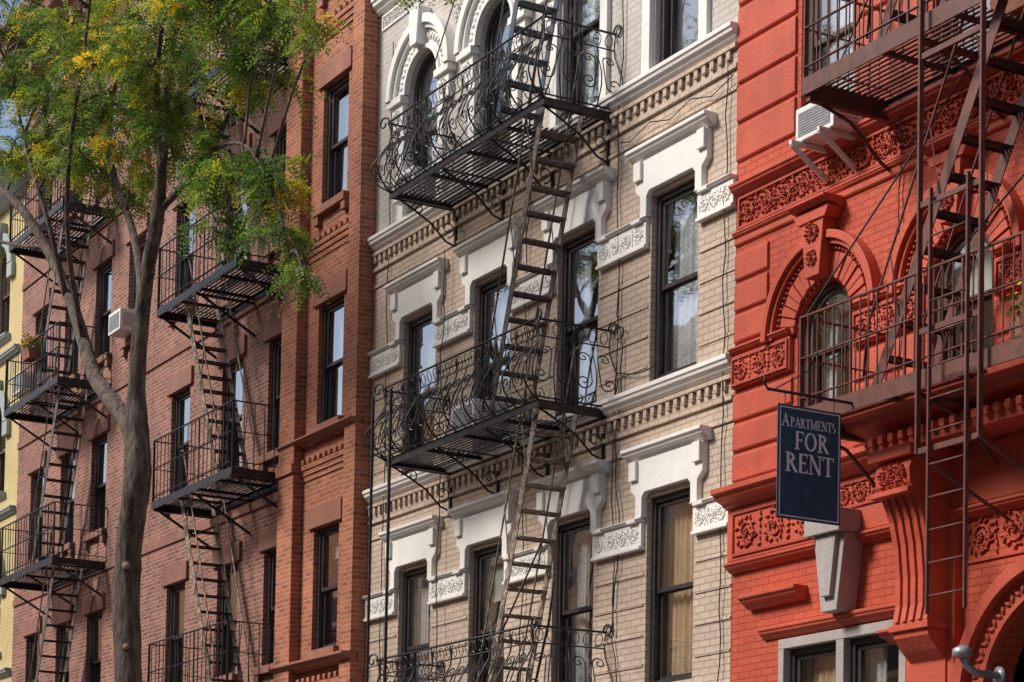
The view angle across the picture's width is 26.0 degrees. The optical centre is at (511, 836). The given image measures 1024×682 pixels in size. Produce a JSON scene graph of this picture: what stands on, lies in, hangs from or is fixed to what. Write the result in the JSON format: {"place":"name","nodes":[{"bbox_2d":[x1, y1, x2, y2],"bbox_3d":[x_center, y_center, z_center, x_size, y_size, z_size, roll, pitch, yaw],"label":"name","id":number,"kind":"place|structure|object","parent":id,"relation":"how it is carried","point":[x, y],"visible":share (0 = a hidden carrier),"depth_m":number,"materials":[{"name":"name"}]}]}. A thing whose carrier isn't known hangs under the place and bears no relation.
{"place":"outdoors","nodes":[
{"label":"outdoors","id":0,"kind":"place"},
{"bbox_2d":[0,265,9,606],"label":"window glass","id":1,"kind":"object","parent":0,"point":[3,439],"visible":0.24,"depth_m":46.39,"materials":[{"name":"glass"}]},
{"bbox_2d":[0,0,27,151],"label":"sky","id":2,"kind":"structure","parent":0,"point":[10,132],"materials":[{"name":"blue"}]},
{"bbox_2d":[331,309,343,559],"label":"window curtains","id":3,"kind":"object","parent":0,"point":[338,411],"depth_m":31.99,"materials":[{"name":"white fabric"}]},
{"bbox_2d":[416,0,698,681],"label":"window curtains","id":4,"kind":"object","parent":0,"point":[680,603],"depth_m":24.84,"materials":[{"name":"white fabric"}]},
{"bbox_2d":[807,646,886,681],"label":"window curtains","id":5,"kind":"object","parent":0,"point":[821,669],"depth_m":21.98,"materials":[{"name":"beige fabric"}]},
{"bbox_2d":[823,0,994,397],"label":"window curtains","id":6,"kind":"object","parent":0,"point":[987,277],"depth_m":22.22,"materials":[{"name":"white fabric"}]},
{"label":"ground","id":7,"kind":"structure","parent":0,"visible":0},
{"bbox_2d":[330,307,343,643],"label":"rooms","id":8,"kind":"object","parent":7,"relation":"on","point":[334,597],"depth_m":34.16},
{"bbox_2d":[365,39,379,676],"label":"side walls","id":9,"kind":"structure","parent":8,"relation":"on","point":[376,189],"depth_m":30.93,"materials":[{"name":"red brick"}]},
{"bbox_2d":[484,0,695,681],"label":"rooms","id":10,"kind":"object","parent":7,"relation":"on","point":[495,606],"depth_m":27.99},
{"bbox_2d":[413,6,739,681],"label":"side walls","id":11,"kind":"structure","parent":10,"relation":"on","point":[428,407],"depth_m":31.18,"materials":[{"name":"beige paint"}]},
{"bbox_2d":[731,0,1023,681],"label":"front wall","id":12,"kind":"structure","parent":7,"relation":"on","point":[754,656],"depth_m":21.50,"materials":[{"name":"red brick"}]},
{"bbox_2d":[789,103,862,183],"bbox_3d":[3.099,-6.823,21.706,0.600,0.697,0.604,3,-3,-30],"label":"air conditioner","id":13,"kind":"object","parent":12,"relation":"attached to","point":[818,127],"visible":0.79,"depth_m":21.63,"materials":[{"name":"white metal"}]},
{"bbox_2d":[804,507,862,613],"bbox_3d":[3.109,-2.642,21.369,0.341,0.960,0.540,3,-3,-30],"label":"grey corbel","id":14,"kind":"object","parent":12,"relation":"attached to","point":[838,550],"visible":0.89,"depth_m":21.24,"materials":[{"name":"stone"}]},
{"bbox_2d":[778,619,905,681],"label":"window surround","id":15,"kind":"object","parent":12,"relation":"attached to","point":[842,638],"depth_m":21.49,"materials":[{"name":"white stone"}]},
{"bbox_2d":[790,635,896,681],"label":"window frames","id":16,"kind":"structure","parent":12,"relation":"attached to","point":[859,647],"depth_m":21.48,"materials":[{"name":"black wood"}]},
{"bbox_2d":[710,0,1023,681],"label":"painted stone trim","id":17,"kind":"structure","parent":12,"relation":"attached to","point":[914,632],"depth_m":20.93,"materials":[{"name":"red paint"}]},
{"bbox_2d":[730,61,1023,681],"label":"carved ornament","id":18,"kind":"object","parent":17,"relation":"attached to","point":[783,180],"visible":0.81,"depth_m":21.34,"materials":[{"name":"red stone"}]},
{"bbox_2d":[803,0,991,406],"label":"window frames","id":19,"kind":"structure","parent":12,"relation":"attached to","point":[831,290],"depth_m":22.09,"materials":[{"name":"black wood"}]},
{"bbox_2d":[798,0,1023,613],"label":"red iron fire escape","id":20,"kind":"object","parent":12,"relation":"attached to","point":[818,89],"visible":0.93,"depth_m":19.28,"materials":[{"name":"metal"}]},
{"bbox_2d":[763,348,852,525],"bbox_3d":[2.616,-3.591,19.603,0.989,1.625,0.028,3,-3,-30],"label":"for rent sign","id":21,"kind":"object","parent":20,"relation":"attached to","point":[808,477],"visible":1,"depth_m":19.59,"materials":[{"name":"blue metal"}]},
{"bbox_2d":[990,0,1023,18],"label":"flower box","id":22,"kind":"object","parent":20,"relation":"on","point":[1014,8],"visible":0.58,"depth_m":19.38,"materials":[{"name":"orange ceramic"}]},
{"bbox_2d":[1006,282,1023,339],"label":"flower box","id":23,"kind":"object","parent":20,"relation":"on","point":[1018,331],"visible":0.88,"depth_m":18.15,"materials":[{"name":"orange ceramic"}]},
{"bbox_2d":[952,645,1006,681],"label":"wall lamp","id":24,"kind":"object","parent":12,"relation":"attached to","point":[963,653],"visible":1,"depth_m":19.35,"materials":[{"name":"silver metal"}]},
{"bbox_2d":[819,19,1023,681],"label":"rooms","id":25,"kind":"object","parent":7,"relation":"on","point":[892,663],"depth_m":22.48,"materials":[{"name":"black"}]},
{"bbox_2d":[804,0,822,681],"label":"side walls","id":26,"kind":"structure","parent":25,"relation":"on","point":[805,677],"depth_m":23.81,"materials":[{"name":"red paint"}]},
{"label":"sidewalk","id":27,"kind":"structure","parent":0,"visible":0},
{"bbox_2d":[0,195,24,681],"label":"front wall","id":28,"kind":"structure","parent":27,"relation":"on","point":[11,464],"depth_m":45.32,"materials":[{"name":"beige paint"}]},
{"bbox_2d":[0,254,9,610],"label":"window frames","id":29,"kind":"structure","parent":28,"relation":"attached to","point":[4,298],"depth_m":46.60,"materials":[{"name":"black wood"}]},
{"bbox_2d":[0,151,25,678],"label":"grey green trim","id":30,"kind":"structure","parent":28,"relation":"attached to","point":[8,510],"depth_m":45.53,"materials":[{"name":"paint"}]},
{"bbox_2d":[12,0,160,681],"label":"front wall","id":31,"kind":"structure","parent":27,"relation":"on","point":[121,259],"depth_m":41.30,"materials":[{"name":"red brick"}]},
{"bbox_2d":[0,150,116,681],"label":"fire escape","id":32,"kind":"object","parent":31,"relation":"attached to","point":[11,414],"visible":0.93,"depth_m":40.86,"materials":[{"name":"black metal"}]},
{"bbox_2d":[18,333,43,362],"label":"flower box","id":33,"kind":"object","parent":32,"relation":"attached to","point":[28,352],"visible":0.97,"depth_m":40.97,"materials":[{"name":"orange ceramic"}]},
{"bbox_2d":[0,0,123,99],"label":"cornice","id":34,"kind":"structure","parent":31,"relation":"attached to","point":[75,4],"depth_m":42.75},
{"bbox_2d":[12,9,153,636],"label":"stone trim","id":35,"kind":"structure","parent":31,"relation":"attached to","point":[101,425],"depth_m":41.15,"materials":[{"name":"brown stone"}]},
{"bbox_2d":[29,88,145,681],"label":"window frames","id":36,"kind":"structure","parent":31,"relation":"attached to","point":[104,270],"depth_m":41.09,"materials":[{"name":"black wood"}]},
{"bbox_2d":[13,370,45,397],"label":"air conditioner","id":37,"kind":"object","parent":36,"relation":"in","point":[27,383],"visible":0.3,"depth_m":43.43,"materials":[{"name":"white metal"}]},
{"bbox_2d":[33,76,150,681],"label":"window glass","id":38,"kind":"object","parent":36,"relation":"in","point":[102,473],"visible":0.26,"depth_m":40.97,"materials":[{"name":"glass"}]},
{"bbox_2d":[108,307,133,338],"bbox_3d":[-6.769,-9.038,39.118,0.526,0.380,0.604,3,-3,-30],"label":"air conditioner","id":39,"kind":"object","parent":31,"relation":"attached to","point":[120,322],"visible":0.73,"depth_m":38.85,"materials":[{"name":"white metal"}]},
{"bbox_2d":[145,0,287,681],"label":"front wall","id":40,"kind":"structure","parent":27,"relation":"on","point":[257,358],"depth_m":35.88,"materials":[{"name":"red brick"}]},
{"bbox_2d":[147,3,287,681],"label":"fire escape","id":41,"kind":"object","parent":40,"relation":"attached to","point":[162,506],"visible":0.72,"depth_m":34.15,"materials":[{"name":"black metal"}]},
{"bbox_2d":[147,30,288,681],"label":"stone trim","id":42,"kind":"structure","parent":40,"relation":"attached to","point":[176,383],"depth_m":34.98,"materials":[{"name":"brown stone"}]},
{"bbox_2d":[169,0,348,681],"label":"window frames","id":43,"kind":"structure","parent":40,"relation":"attached to","point":[323,589],"depth_m":33.75,"materials":[{"name":"black wood"}]},
{"bbox_2d":[175,36,348,681],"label":"window glass","id":44,"kind":"object","parent":43,"relation":"in","point":[341,114],"visible":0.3,"depth_m":35.17,"materials":[{"name":"glass"}]},
{"bbox_2d":[0,0,457,681],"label":"honey locust tree","id":45,"kind":"object","parent":27,"relation":"on","point":[88,44],"visible":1,"depth_m":28.20,"materials":[{"name":"green plant"}]},
{"bbox_2d":[273,0,379,681],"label":"projecting bay","id":46,"kind":"object","parent":27,"relation":"on","point":[329,470],"visible":0.81,"depth_m":31.83,"materials":[{"name":"orange brick"}]},
{"bbox_2d":[268,0,362,673],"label":"bay stone trim","id":47,"kind":"structure","parent":46,"relation":"attached to","point":[340,64],"depth_m":31.59,"materials":[{"name":"brown stone"}]},
{"bbox_2d":[369,40,738,681],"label":"wall","id":48,"kind":"structure","parent":27,"relation":"on","point":[637,590],"depth_m":25.33,"materials":[{"name":"beige brick"}]},
{"bbox_2d":[361,0,737,621],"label":"white trim","id":49,"kind":"structure","parent":48,"relation":"attached to","point":[673,153],"depth_m":26.39,"materials":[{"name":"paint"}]},
{"bbox_2d":[365,0,730,614],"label":"carved relief","id":50,"kind":"object","parent":49,"relation":"attached to","point":[404,12],"visible":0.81,"depth_m":28.40,"materials":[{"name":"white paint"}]},
{"bbox_2d":[402,0,697,681],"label":"window frames","id":51,"kind":"structure","parent":48,"relation":"attached to","point":[664,288],"depth_m":26.35,"materials":[{"name":"black wood"}]},
{"bbox_2d":[393,165,435,207],"bbox_3d":[-1.271,-8.668,29.628,0.426,0.360,0.604,3,-3,-30],"label":"air conditioner","id":52,"kind":"object","parent":51,"relation":"attached to","point":[398,202],"visible":0.23,"depth_m":29.42,"materials":[{"name":"white metal"}]},
{"bbox_2d":[451,398,508,441],"bbox_3d":[-0.396,-5.200,27.725,0.526,0.380,0.604,3,-3,-30],"label":"air conditioner","id":53,"kind":"object","parent":51,"relation":"in","point":[461,413],"visible":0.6,"depth_m":27.51,"materials":[{"name":"white metal"}]},
{"bbox_2d":[365,42,738,681],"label":"dentil courses","id":54,"kind":"object","parent":48,"relation":"attached to","point":[380,255],"visible":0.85,"depth_m":25.73,"materials":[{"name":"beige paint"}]},
{"bbox_2d":[376,0,738,232],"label":"wall","id":55,"kind":"structure","parent":48,"relation":"on","point":[723,12],"depth_m":28.39,"materials":[{"name":"grey paint"}]},
{"bbox_2d":[364,0,622,681],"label":"wrought iron fire escape","id":56,"kind":"object","parent":55,"relation":"attached to","point":[536,132],"visible":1,"depth_m":26.08,"materials":[{"name":"black metal"}]},
{"bbox_2d":[379,0,903,681],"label":"telephone cables","id":57,"kind":"object","parent":48,"relation":"attached to","point":[617,338],"visible":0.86,"depth_m":25.14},
{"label":"rear rooms","id":58,"kind":"object","parent":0,"visible":0},
{"bbox_2d":[145,72,161,669],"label":"side walls","id":59,"kind":"structure","parent":58,"relation":"on","point":[149,513],"depth_m":38.21,"materials":[{"name":"red brick"}]},
{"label":"rear rooms","id":60,"kind":"object","parent":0,"visible":0},
{"bbox_2d":[11,278,23,681],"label":"side walls","id":61,"kind":"structure","parent":60,"relation":"on","point":[17,480],"depth_m":44.88,"materials":[{"name":"beige paint"}]}
]}

